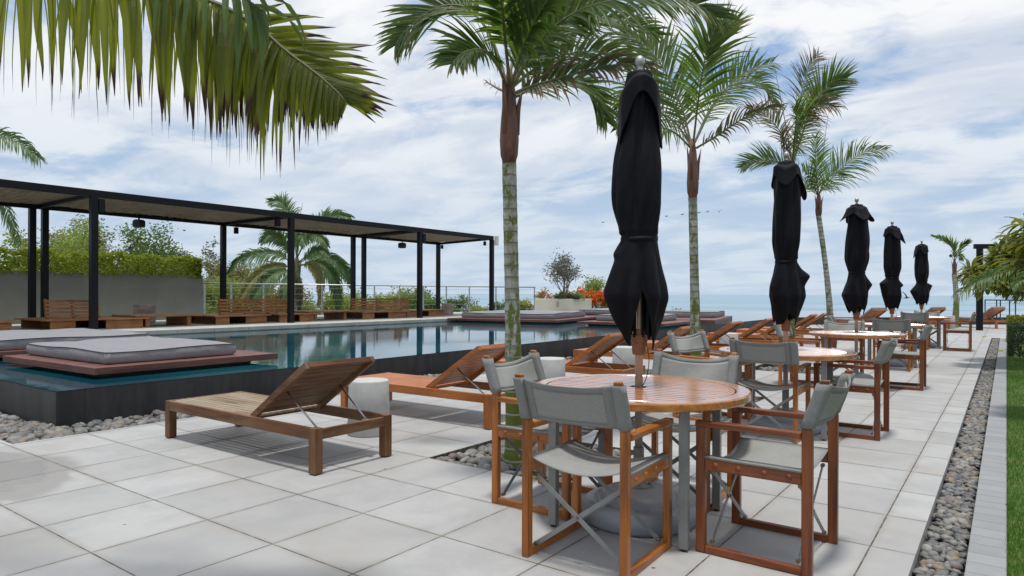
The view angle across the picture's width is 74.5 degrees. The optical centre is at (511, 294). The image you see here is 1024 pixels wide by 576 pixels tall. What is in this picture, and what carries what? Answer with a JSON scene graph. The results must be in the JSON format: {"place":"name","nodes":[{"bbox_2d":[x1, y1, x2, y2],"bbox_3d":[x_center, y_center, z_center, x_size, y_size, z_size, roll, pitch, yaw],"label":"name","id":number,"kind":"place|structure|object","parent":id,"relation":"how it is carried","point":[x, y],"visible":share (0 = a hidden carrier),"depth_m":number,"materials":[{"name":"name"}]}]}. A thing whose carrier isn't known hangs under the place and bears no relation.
{"place":"outdoors","nodes":[
{"label":"outdoors","id":0,"kind":"place"},
{"bbox_2d":[0,270,202,323],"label":"garden wall","id":1,"kind":"structure","parent":0,"point":[120,294],"depth_m":19.88,"materials":[{"name":"concrete"}]},
{"bbox_2d":[0,245,202,278],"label":"hedge","id":2,"kind":"object","parent":1,"relation":"on","point":[190,265],"visible":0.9,"depth_m":19.95,"materials":[{"name":"green plant"}]},
{"bbox_2d":[12,312,461,334],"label":"raised terrace","id":3,"kind":"structure","parent":0,"point":[159,325],"depth_m":18.18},
{"bbox_2d":[0,319,18,329],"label":"daybed","id":4,"kind":"object","parent":3,"relation":"on","point":[5,324],"visible":0.91,"depth_m":14.23,"materials":[{"name":"brown wood"}]},
{"bbox_2d":[14,299,148,329],"bbox_3d":[-10.334,0.459,16.213,1.942,0.695,2.200,0,0,36],"label":"daybed","id":5,"kind":"object","parent":3,"relation":"on","point":[72,320],"visible":0.86,"depth_m":15.96,"materials":[{"name":"brown wood"}]},
{"bbox_2d":[133,304,155,323],"bbox_3d":[-10.142,0.547,18.603,0.560,0.520,0.560,0,0,36],"label":"stump stool","id":6,"kind":"object","parent":3,"relation":"on","point":[144,309],"visible":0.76,"depth_m":18.43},
{"bbox_2d":[112,313,202,326],"bbox_3d":[-9.136,0.665,17.380,1.294,0.290,1.700,0,0,36],"label":"table","id":7,"kind":"object","parent":3,"relation":"on","point":[178,318],"visible":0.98,"depth_m":17.35,"materials":[{"name":"brown wood"}]},
{"bbox_2d":[191,298,270,324],"bbox_3d":[-8.024,0.468,19.357,1.942,0.692,2.202,0,0,36],"label":"daybed","id":8,"kind":"object","parent":3,"relation":"on","point":[231,315],"visible":0.89,"depth_m":19.11,"materials":[{"name":"brown wood"}]},
{"bbox_2d":[0,179,498,328],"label":"pergola","id":9,"kind":"object","parent":3,"relation":"on","point":[34,197],"visible":0.95,"depth_m":18.99,"materials":[{"name":"black paint"}]},
{"bbox_2d":[247,298,317,321],"bbox_3d":[-7.113,0.470,20.640,1.892,0.692,1.350,0,0,36],"label":"daybed","id":10,"kind":"object","parent":3,"relation":"on","point":[277,315],"visible":0.63,"depth_m":20.43,"materials":[{"name":"brown wood"}]},
{"bbox_2d":[134,319,456,334],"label":"pool kerb","id":11,"kind":"structure","parent":3,"relation":"attached to","point":[270,327],"depth_m":17.63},
{"bbox_2d":[294,310,354,320],"bbox_3d":[-6.164,0.674,21.680,1.194,0.290,1.850,0,0,36],"label":"table","id":12,"kind":"object","parent":3,"relation":"on","point":[334,314],"visible":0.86,"depth_m":21.84,"materials":[{"name":"brown wood"}]},
{"bbox_2d":[203,282,534,314],"bbox_3d":[-5.053,0.220,28.317,15.485,1.204,1.296,0,0,-42],"label":"cable railing","id":13,"kind":"object","parent":3,"relation":"on","point":[263,284],"visible":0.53,"depth_m":27.98,"materials":[{"name":"metal"}]},
{"bbox_2d":[346,298,409,318],"bbox_3d":[-4.873,0.477,23.774,1.792,0.691,2.652,0,0,36],"label":"daybed","id":14,"kind":"object","parent":3,"relation":"on","point":[371,312],"visible":0.79,"depth_m":23.58,"materials":[{"name":"brown wood"}]},
{"bbox_2d":[394,298,446,316],"bbox_3d":[-3.733,0.480,25.664,1.392,0.691,2.250,0,0,36],"label":"daybed","id":15,"kind":"object","parent":3,"relation":"on","point":[428,312],"visible":0.68,"depth_m":25.66,"materials":[{"name":"brown wood"}]},
{"bbox_2d":[535,298,591,310],"bbox_3d":[2.641,0.528,32.109,1.785,0.634,2.706,0,0,43],"label":"planter","id":16,"kind":"object","parent":3,"relation":"on","point":[553,304],"visible":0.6,"depth_m":31.49,"materials":[{"name":"concrete"}]},
{"bbox_2d":[540,248,584,298],"bbox_3d":[2.375,-0.995,31.667,1.822,2.501,2.430,0,0,-26],"label":"planter tree","id":17,"kind":"object","parent":16,"relation":"in","point":[563,272],"visible":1,"depth_m":31.45,"materials":[{"name":"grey plant"}]},
{"bbox_2d":[572,282,605,308],"bbox_3d":[4.019,0.314,33.129,2.275,1.818,2.207,0,0,36],"label":"shrub","id":18,"kind":"object","parent":16,"relation":"in","point":[598,298],"visible":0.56,"depth_m":32.73,"materials":[{"name":"orange plant"}]},
{"bbox_2d":[0,325,1021,575],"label":"pavement","id":19,"kind":"structure","parent":0,"point":[200,497],"depth_m":4.10,"materials":[{"name":"tile"}]},
{"bbox_2d":[0,0,396,179],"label":"palm tree","id":20,"kind":"object","parent":19,"relation":"on","point":[251,59],"visible":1,"depth_m":2.71,"materials":[{"name":"plant"}]},
{"bbox_2d":[165,356,391,475],"bbox_3d":[-1.972,0.867,5.529,2.060,0.768,0.720,0,0,36],"label":"sun lounger","id":21,"kind":"object","parent":19,"relation":"on","point":[315,387],"visible":1,"depth_m":5.21,"materials":[{"name":"brown wood"}]},
{"bbox_2d":[347,377,389,437],"bbox_3d":[-1.288,1.011,6.056,0.380,0.485,0.380,0,0,36],"label":"drum side table","id":22,"kind":"object","parent":19,"relation":"on","point":[369,394],"visible":0.76,"depth_m":5.90,"materials":[{"name":"ceramic"}]},
{"bbox_2d":[341,343,504,429],"bbox_3d":[-0.840,0.870,7.104,2.060,0.768,0.720,0,0,35],"label":"sun lounger","id":23,"kind":"object","parent":19,"relation":"on","point":[466,370],"visible":0.63,"depth_m":6.77,"materials":[{"name":"brown wood"}]},
{"bbox_2d":[0,317,1014,427],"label":"swimming pool","id":24,"kind":"structure","parent":19,"relation":"in","point":[69,408],"depth_m":7.35,"materials":[{"name":"stone"}]},
{"bbox_2d":[482,350,612,519],"bbox_3d":[0.200,0.817,4.161,0.670,0.882,0.567,0,0,35],"label":"director chair","id":25,"kind":"object","parent":19,"relation":"on","point":[499,376],"visible":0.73,"depth_m":4.05,"materials":[{"name":"brown wood"}]},
{"bbox_2d":[540,357,564,378],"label":"drum side table","id":26,"kind":"object","parent":19,"relation":"on","point":[553,367],"visible":0.42,"depth_m":7.99,"materials":[{"name":"ceramic"}]},
{"bbox_2d":[496,331,644,373],"bbox_3d":[0.716,0.875,9.188,2.060,0.768,0.720,0,0,36],"label":"sun lounger","id":27,"kind":"object","parent":19,"relation":"on","point":[582,362],"visible":0.51,"depth_m":8.80,"materials":[{"name":"brown wood"}]},
{"bbox_2d":[513,373,673,575],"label":"director chair","id":28,"kind":"object","parent":19,"relation":"on","point":[541,404],"visible":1,"depth_m":3.16,"materials":[{"name":"brown wood"}]},
{"bbox_2d":[612,346,634,369],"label":"drum side table","id":29,"kind":"object","parent":19,"relation":"on","point":[625,354],"visible":0.37,"depth_m":9.80,"materials":[{"name":"ceramic"}]},
{"bbox_2d":[573,326,703,361],"bbox_3d":[2.077,0.879,11.041,2.060,0.768,0.720,0,0,36],"label":"sun lounger","id":30,"kind":"object","parent":19,"relation":"on","point":[663,344],"visible":0.34,"depth_m":10.79,"materials":[{"name":"brown wood"}]},
{"bbox_2d":[582,56,695,536],"bbox_3d":[0.715,-0.041,3.786,0.650,2.600,0.650,0,0,36],"label":"parasol","id":31,"kind":"object","parent":19,"relation":"on","point":[636,296],"visible":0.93,"depth_m":3.70,"materials":[{"name":"black fabric"}]},
{"bbox_2d":[537,374,751,551],"bbox_3d":[0.710,0.889,3.788,1.200,0.740,1.200,0,0,29],"label":"round table","id":32,"kind":"object","parent":19,"relation":"on","point":[684,397],"visible":0.72,"depth_m":3.61,"materials":[{"name":"brown wood"}]},
{"bbox_2d":[631,349,738,512],"bbox_3d":[1.081,0.819,4.291,0.568,0.882,0.650,0,0,34],"label":"director chair","id":33,"kind":"object","parent":19,"relation":"on","point":[724,369],"visible":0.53,"depth_m":4.42,"materials":[{"name":"fabric"}]},
{"bbox_2d":[646,321,742,350],"bbox_3d":[3.433,0.883,12.887,2.060,0.768,0.720,0,0,36],"label":"sun lounger","id":34,"kind":"object","parent":19,"relation":"on","point":[721,332],"visible":0.29,"depth_m":12.62,"materials":[{"name":"brown wood"}]},
{"bbox_2d":[667,329,747,420],"bbox_3d":[1.987,0.822,6.901,0.567,0.882,0.670,0,0,-37],"label":"director chair","id":35,"kind":"object","parent":19,"relation":"on","point":[696,342],"visible":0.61,"depth_m":7.08,"materials":[{"name":"fabric"}]},
{"bbox_2d":[687,318,782,342],"bbox_3d":[4.729,0.887,14.652,2.060,0.768,0.720,0,0,36],"label":"sun lounger","id":36,"kind":"object","parent":19,"relation":"on","point":[743,336],"visible":0.37,"depth_m":14.20,"materials":[{"name":"brown wood"}]},
{"bbox_2d":[707,324,803,345],"bbox_3d":[5.795,0.890,16.103,2.060,0.768,0.720,0,0,36],"label":"sun lounger","id":37,"kind":"object","parent":19,"relation":"on","point":[767,331],"visible":0.33,"depth_m":15.75,"materials":[{"name":"brown wood"}]},
{"bbox_2d":[729,337,810,443],"bbox_3d":[2.313,0.823,6.023,0.567,0.882,0.619,0,0,35],"label":"director chair","id":38,"kind":"object","parent":19,"relation":"on","point":[751,353],"visible":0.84,"depth_m":5.84,"materials":[{"name":"fabric"}]},
{"bbox_2d":[695,370,855,575],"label":"director chair","id":39,"kind":"object","parent":19,"relation":"on","point":[791,463],"visible":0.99,"depth_m":3.28,"materials":[{"name":"red wood"}]},
{"bbox_2d":[736,314,818,344],"bbox_3d":[7.103,0.894,17.884,2.060,0.768,0.720,0,0,36],"label":"sun lounger","id":40,"kind":"object","parent":19,"relation":"on","point":[802,322],"visible":0.44,"depth_m":17.66,"materials":[{"name":"brown wood"}]},
{"bbox_2d":[749,152,820,434],"bbox_3d":[2.565,-0.035,6.305,0.650,2.600,0.650,0,0,36],"label":"parasol","id":41,"kind":"object","parent":19,"relation":"on","point":[788,282],"visible":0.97,"depth_m":6.21,"materials":[{"name":"black fabric"}]},
{"bbox_2d":[719,346,857,440],"bbox_3d":[2.563,0.895,6.305,1.200,0.740,1.200,0,0,29],"label":"round table","id":42,"kind":"object","parent":19,"relation":"on","point":[823,356],"visible":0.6,"depth_m":5.97,"materials":[{"name":"brown wood"}]},
{"bbox_2d":[761,313,826,330],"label":"sun lounger","id":43,"kind":"object","parent":19,"relation":"on","point":[816,319],"visible":0.3,"depth_m":18.58,"materials":[{"name":"brown wood"}]},
{"bbox_2d":[773,322,829,387],"bbox_3d":[4.041,0.828,9.466,0.670,0.882,0.567,0,0,39],"label":"director chair","id":44,"kind":"object","parent":19,"relation":"on","point":[779,331],"visible":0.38,"depth_m":9.39,"materials":[{"name":"brown wood"}]},
{"bbox_2d":[821,319,864,372],"bbox_3d":[5.000,0.831,10.166,0.568,0.882,0.650,0,0,29],"label":"director chair","id":45,"kind":"object","parent":19,"relation":"on","point":[829,325],"visible":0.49,"depth_m":10.31,"materials":[{"name":"fabric"}]},
{"bbox_2d":[827,314,864,359],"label":"director chair","id":46,"kind":"object","parent":19,"relation":"on","point":[831,318],"visible":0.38,"depth_m":12.69,"materials":[{"name":"red wood"}]},
{"bbox_2d":[813,336,898,440],"bbox_3d":[3.155,0.825,6.142,0.636,0.882,0.567,0,0,37],"label":"director chair","id":47,"kind":"object","parent":19,"relation":"on","point":[877,382],"visible":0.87,"depth_m":5.95,"materials":[{"name":"red wood"}]},
{"bbox_2d":[809,330,906,379],"bbox_3d":[4.741,0.901,9.271,1.200,0.740,1.200,0,0,29],"label":"round table","id":48,"kind":"object","parent":19,"relation":"on","point":[826,335],"visible":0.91,"depth_m":9.08,"materials":[{"name":"brown wood"}]},
{"bbox_2d":[839,198,881,387],"bbox_3d":[4.744,-0.029,9.271,0.650,2.600,0.650,0,0,36],"label":"parasol","id":49,"kind":"object","parent":19,"relation":"on","point":[858,284],"visible":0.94,"depth_m":9.18,"materials":[{"name":"black fabric"}]},
{"bbox_2d":[835,307,887,322],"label":"sun lounger","id":50,"kind":"object","parent":19,"relation":"on","point":[871,313],"visible":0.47,"depth_m":23.75,"materials":[{"name":"brown wood"}]},
{"bbox_2d":[759,369,987,575],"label":"gravel bed","id":51,"kind":"object","parent":19,"relation":"in","point":[967,543],"depth_m":3.62,"materials":[{"name":"stone"}]},
{"bbox_2d":[0,347,646,443],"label":"pebbles","id":52,"kind":"object","parent":51,"relation":"on","point":[14,429],"visible":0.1,"depth_m":6.37,"materials":[{"name":"stone"}]},
{"bbox_2d":[372,0,742,467],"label":"palm tree","id":53,"kind":"object","parent":51,"relation":"on","point":[529,32],"visible":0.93,"depth_m":4.99,"materials":[{"name":"plant"}]},
{"bbox_2d":[436,356,859,480],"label":"pebbles","id":54,"kind":"object","parent":51,"relation":"on","point":[480,456],"visible":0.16,"depth_m":5.22,"materials":[{"name":"stone"}]},
{"bbox_2d":[601,0,786,356],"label":"palm tree","id":55,"kind":"object","parent":51,"relation":"on","point":[711,49],"visible":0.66,"depth_m":8.07,"materials":[{"name":"plant"}]},
{"bbox_2d":[733,42,859,370],"bbox_3d":[5.025,-1.551,11.491,1.964,5.890,2.226,0,0,-11],"label":"palm tree","id":56,"kind":"object","parent":51,"relation":"on","point":[819,97],"visible":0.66,"depth_m":11.37,"materials":[{"name":"plant"}]},
{"bbox_2d":[801,114,896,320],"bbox_3d":[6.989,-1.233,13.810,2.524,5.274,1.721,0,0,2],"label":"palm tree","id":57,"kind":"object","parent":51,"relation":"on","point":[825,184],"visible":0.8,"depth_m":14.04,"materials":[{"name":"plant"}]},
{"bbox_2d":[912,339,999,575],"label":"pebbles","id":58,"kind":"object","parent":51,"relation":"on","point":[950,529],"visible":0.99,"depth_m":4.36,"materials":[{"name":"stone"}]},
{"bbox_2d":[872,221,907,366],"bbox_3d":[6.857,-0.023,12.148,0.650,2.600,0.650,0,0,36],"label":"parasol","id":59,"kind":"object","parent":19,"relation":"on","point":[891,284],"visible":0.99,"depth_m":12.05,"materials":[{"name":"black fabric"}]},
{"bbox_2d":[872,318,913,371],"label":"director chair","id":60,"kind":"object","parent":19,"relation":"on","point":[879,325],"visible":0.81,"depth_m":11.20,"materials":[{"name":"fabric"}]},
{"bbox_2d":[865,323,925,367],"bbox_3d":[6.854,0.907,12.148,1.200,0.740,1.200,0,0,29],"label":"round table","id":61,"kind":"object","parent":19,"relation":"on","point":[914,327],"visible":0.41,"depth_m":11.95,"materials":[{"name":"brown wood"}]},
{"bbox_2d":[877,323,932,390],"bbox_3d":[5.385,0.832,9.196,0.637,0.882,0.567,0,0,35],"label":"director chair","id":62,"kind":"object","parent":19,"relation":"on","point":[920,356],"visible":0.82,"depth_m":8.97,"materials":[{"name":"red wood"}]},
{"bbox_2d":[900,311,930,349],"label":"director chair","id":63,"kind":"object","parent":19,"relation":"on","point":[916,316],"visible":0.67,"depth_m":15.64,"materials":[{"name":"fabric"}]},
{"bbox_2d":[889,307,950,328],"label":"sun lounger","id":64,"kind":"object","parent":19,"relation":"on","point":[935,309],"visible":0.39,"depth_m":25.17,"materials":[{"name":"brown wood"}]},
{"bbox_2d":[906,240,936,347],"bbox_3d":[9.965,-0.013,16.379,0.650,2.600,0.650,0,0,36],"label":"parasol","id":65,"kind":"object","parent":19,"relation":"on","point":[920,290],"visible":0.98,"depth_m":16.28,"materials":[{"name":"black fabric"}]},
{"bbox_2d":[893,316,950,348],"bbox_3d":[9.963,0.916,16.379,1.200,0.740,1.200,0,0,29],"label":"round table","id":66,"kind":"object","parent":19,"relation":"on","point":[938,318],"visible":0.61,"depth_m":15.89,"materials":[{"name":"brown wood"}]},
{"bbox_2d":[929,234,973,327],"bbox_3d":[17.235,-0.454,26.119,2.080,3.798,0.748,0,0,-23],"label":"palm tree","id":67,"kind":"object","parent":19,"relation":"on","point":[953,247],"visible":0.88,"depth_m":26.23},
{"bbox_2d":[943,312,976,351],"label":"director chair","id":68,"kind":"object","parent":19,"relation":"on","point":[946,331],"visible":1,"depth_m":15.24,"materials":[{"name":"red wood"}]},
{"bbox_2d":[959,307,1005,328],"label":"sun lounger","id":69,"kind":"object","parent":19,"relation":"on","point":[989,314],"visible":0.65,"depth_m":25.91,"materials":[{"name":"brown wood"}]},
{"bbox_2d":[973,244,995,330],"bbox_3d":[20.240,-0.241,24.439,6.697,3.115,2.654,0,0,-23],"label":"black pergola","id":70,"kind":"object","parent":19,"relation":"on","point":[979,248],"visible":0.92,"depth_m":24.21,"materials":[{"name":"paint"}]},
{"bbox_2d":[964,338,1006,575],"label":"kerb","id":71,"kind":"structure","parent":19,"relation":"on","point":[986,553],"depth_m":4.22,"materials":[{"name":"concrete"}]},
{"bbox_2d":[0,311,1023,391],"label":"water","id":72,"kind":"structure","parent":0,"point":[299,347],"depth_m":13.25,"materials":[{"name":"liquid"}]},
{"bbox_2d":[0,349,27,359],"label":"floating platform","id":73,"kind":"structure","parent":72,"relation":"on","point":[11,352],"depth_m":9.41,"materials":[{"name":"wood"}]},
{"bbox_2d":[0,328,148,350],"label":"mattress","id":74,"kind":"object","parent":73,"relation":"on","point":[15,339],"visible":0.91,"depth_m":10.29,"materials":[{"name":"grey fabric"}]},
{"bbox_2d":[3,350,277,375],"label":"floating platform","id":75,"kind":"structure","parent":72,"relation":"on","point":[236,357],"depth_m":8.11,"materials":[{"name":"wood"}]},
{"bbox_2d":[26,336,236,363],"bbox_3d":[-5.031,0.699,8.910,2.237,0.198,1.672,0,0,35],"label":"mattress","id":76,"kind":"object","parent":75,"relation":"on","point":[117,350],"visible":1,"depth_m":8.37,"materials":[{"name":"grey fabric"}]},
{"bbox_2d":[447,315,595,323],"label":"floating platform","id":77,"kind":"structure","parent":72,"relation":"on","point":[540,321],"depth_m":22.30,"materials":[{"name":"wood"}]},
{"bbox_2d":[461,310,584,318],"bbox_3d":[0.474,0.701,24.060,3.448,0.226,3.282,0,0,25],"label":"mattress","id":78,"kind":"object","parent":77,"relation":"on","point":[538,314],"visible":0.94,"depth_m":22.89,"materials":[{"name":"grey fabric"}]},
{"bbox_2d":[577,320,689,326],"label":"floating platform","id":79,"kind":"structure","parent":72,"relation":"on","point":[663,323],"depth_m":20.10,"materials":[{"name":"wood"}]},
{"bbox_2d":[596,313,676,320],"bbox_3d":[3.938,0.712,21.240,1.912,0.226,2.079,0,0,34],"label":"mattress","id":80,"kind":"object","parent":79,"relation":"on","point":[608,317],"visible":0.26,"depth_m":20.82,"materials":[{"name":"grey fabric"}]},
{"bbox_2d":[676,316,731,323],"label":"floating platform","id":81,"kind":"structure","parent":72,"relation":"on","point":[713,320],"depth_m":22.66,"materials":[{"name":"wood"}]},
{"bbox_2d":[665,310,724,317],"bbox_3d":[6.350,0.710,25.560,3.030,0.244,2.852,0,0,24],"label":"mattress","id":82,"kind":"object","parent":81,"relation":"on","point":[703,313],"visible":0.52,"depth_m":24.17,"materials":[{"name":"grey fabric"}]},
{"bbox_2d":[0,0,1023,295],"label":"sky","id":83,"kind":"structure","parent":0,"point":[941,83],"materials":[{"name":"blue"}]},
{"bbox_2d":[579,308,609,314],"bbox_3d":[4.606,0.713,28.472,2.631,0.227,3.479,0,0,25],"label":"mattress","id":84,"kind":"object","parent":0,"point":[600,311],"visible":0.34,"depth_m":27.20,"materials":[{"name":"grey fabric"}]},
{"bbox_2d":[303,294,1023,311],"bbox_3d":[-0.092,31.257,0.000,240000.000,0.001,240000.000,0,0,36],"label":"sea","id":85,"kind":"structure","parent":0,"point":[747,302],"depth_m":2825.08,"materials":[{"name":"liquid"}]},
{"bbox_2d":[1004,341,1023,575],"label":"lawn","id":86,"kind":"structure","parent":0,"point":[1018,467],"depth_m":4.97,"materials":[{"name":"plant"}]},
{"bbox_2d":[951,260,1023,304],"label":"cycad palm","id":87,"kind":"object","parent":86,"relation":"on","point":[982,281],"visible":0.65,"depth_m":10.64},
{"bbox_2d":[953,228,1023,302],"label":"frangipani","id":88,"kind":"object","parent":86,"relation":"on","point":[974,269],"visible":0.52,"depth_m":11.74,"materials":[{"name":"green plant"}]},
{"bbox_2d":[990,213,1023,292],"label":"frangipani","id":89,"kind":"object","parent":86,"relation":"on","point":[1019,263],"visible":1,"depth_m":7.01,"materials":[{"name":"green plant"}]},
{"bbox_2d":[1006,322,1023,357],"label":"clipped hedge","id":90,"kind":"object","parent":86,"relation":"on","point":[1014,329],"visible":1,"depth_m":13.82,"materials":[{"name":"green plant"}]},
{"bbox_2d":[1006,314,1023,338],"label":"lime shrub bed","id":91,"kind":"object","parent":86,"relation":"on","point":[1016,318],"visible":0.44,"depth_m":18.23,"materials":[{"name":"green plant"}]},
{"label":"terrain","id":92,"kind":"structure","parent":0,"visible":0},
{"bbox_2d":[0,127,47,248],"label":"palm tree","id":93,"kind":"object","parent":92,"relation":"on","point":[34,156],"visible":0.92,"depth_m":23.23,"materials":[{"name":"plant"}]},
{"bbox_2d":[9,215,106,269],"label":"tree","id":94,"kind":"object","parent":92,"relation":"on","point":[56,234],"visible":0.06,"depth_m":41.51,"materials":[{"name":"green plant"}]},
{"bbox_2d":[2,215,115,272],"bbox_3d":[-25.754,1.556,38.003,6.041,11.774,7.451,0,0,-25],"label":"tree","id":95,"kind":"object","parent":92,"relation":"on","point":[77,244],"visible":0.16,"depth_m":37.40,"materials":[{"name":"green plant"}]},
{"bbox_2d":[18,216,116,271],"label":"tree","id":96,"kind":"object","parent":92,"relation":"on","point":[61,231],"visible":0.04,"depth_m":40.74,"materials":[{"name":"green plant"}]},
{"bbox_2d":[52,214,112,270],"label":"tree","id":97,"kind":"object","parent":92,"relation":"on","point":[102,227],"visible":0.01,"depth_m":41.85,"materials":[{"name":"green plant"}]},
{"bbox_2d":[80,230,154,272],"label":"tree","id":98,"kind":"object","parent":92,"relation":"on","point":[109,238],"visible":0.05,"depth_m":41.56,"materials":[{"name":"green plant"}]},
{"bbox_2d":[110,221,190,274],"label":"tree","id":99,"kind":"object","parent":92,"relation":"on","point":[132,233],"visible":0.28,"depth_m":40.66,"materials":[{"name":"green plant"}]},
{"bbox_2d":[178,236,219,307],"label":"tree","id":100,"kind":"object","parent":92,"relation":"on","point":[205,252],"visible":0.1,"depth_m":42.82,"materials":[{"name":"green plant"}]},
{"bbox_2d":[195,249,252,312],"bbox_3d":[-16.474,0.791,38.884,3.986,6.767,6.441,0,0,-21],"label":"tree","id":101,"kind":"object","parent":92,"relation":"on","point":[216,270],"visible":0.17,"depth_m":38.82,"materials":[{"name":"green plant"}]},
{"bbox_2d":[203,273,248,313],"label":"tree","id":102,"kind":"object","parent":92,"relation":"on","point":[216,289],"visible":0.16,"depth_m":35.69,"materials":[{"name":"green plant"}]},
{"bbox_2d":[230,279,314,310],"bbox_3d":[-13.497,1.128,36.845,4.414,4.813,5.901,0,0,13],"label":"tree","id":103,"kind":"object","parent":92,"relation":"on","point":[273,296],"visible":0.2,"depth_m":36.36,"materials":[{"name":"green plant"}]},
{"bbox_2d":[252,292,319,314],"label":"tree","id":104,"kind":"object","parent":92,"relation":"on","point":[309,306],"visible":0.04,"depth_m":37.45,"materials":[{"name":"green plant"}]},
{"bbox_2d":[227,191,354,310],"bbox_3d":[-11.313,-1.265,33.449,6.766,8.229,3.368,0,0,-6],"label":"palm tree","id":105,"kind":"object","parent":92,"relation":"on","point":[322,263],"visible":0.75,"depth_m":33.59,"materials":[{"name":"plant"}]},
{"bbox_2d":[310,289,360,314],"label":"tree","id":106,"kind":"object","parent":92,"relation":"on","point":[328,304],"visible":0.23,"depth_m":36.83,"materials":[{"name":"green plant"}]},
{"bbox_2d":[375,284,442,308],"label":"shrub","id":107,"kind":"object","parent":92,"relation":"on","point":[407,294],"visible":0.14,"depth_m":46.52,"materials":[{"name":"green plant"}]},
{"bbox_2d":[402,289,444,308],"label":"tree","id":108,"kind":"object","parent":92,"relation":"on","point":[412,304],"visible":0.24,"depth_m":44.13,"materials":[{"name":"green plant"}]},
{"bbox_2d":[443,295,470,311],"bbox_3d":[-2.774,0.589,32.897,1.524,1.400,1.227,0,0,-4],"label":"shrub","id":109,"kind":"object","parent":92,"relation":"on","point":[459,303],"visible":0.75,"depth_m":32.80,"materials":[{"name":"green plant"}]},
{"bbox_2d":[578,274,605,308],"bbox_3d":[4.231,0.168,36.359,2.548,2.559,2.488,0,0,36],"label":"shrub","id":110,"kind":"object","parent":92,"relation":"on","point":[596,285],"visible":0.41,"depth_m":35.74,"materials":[{"name":"green plant"}]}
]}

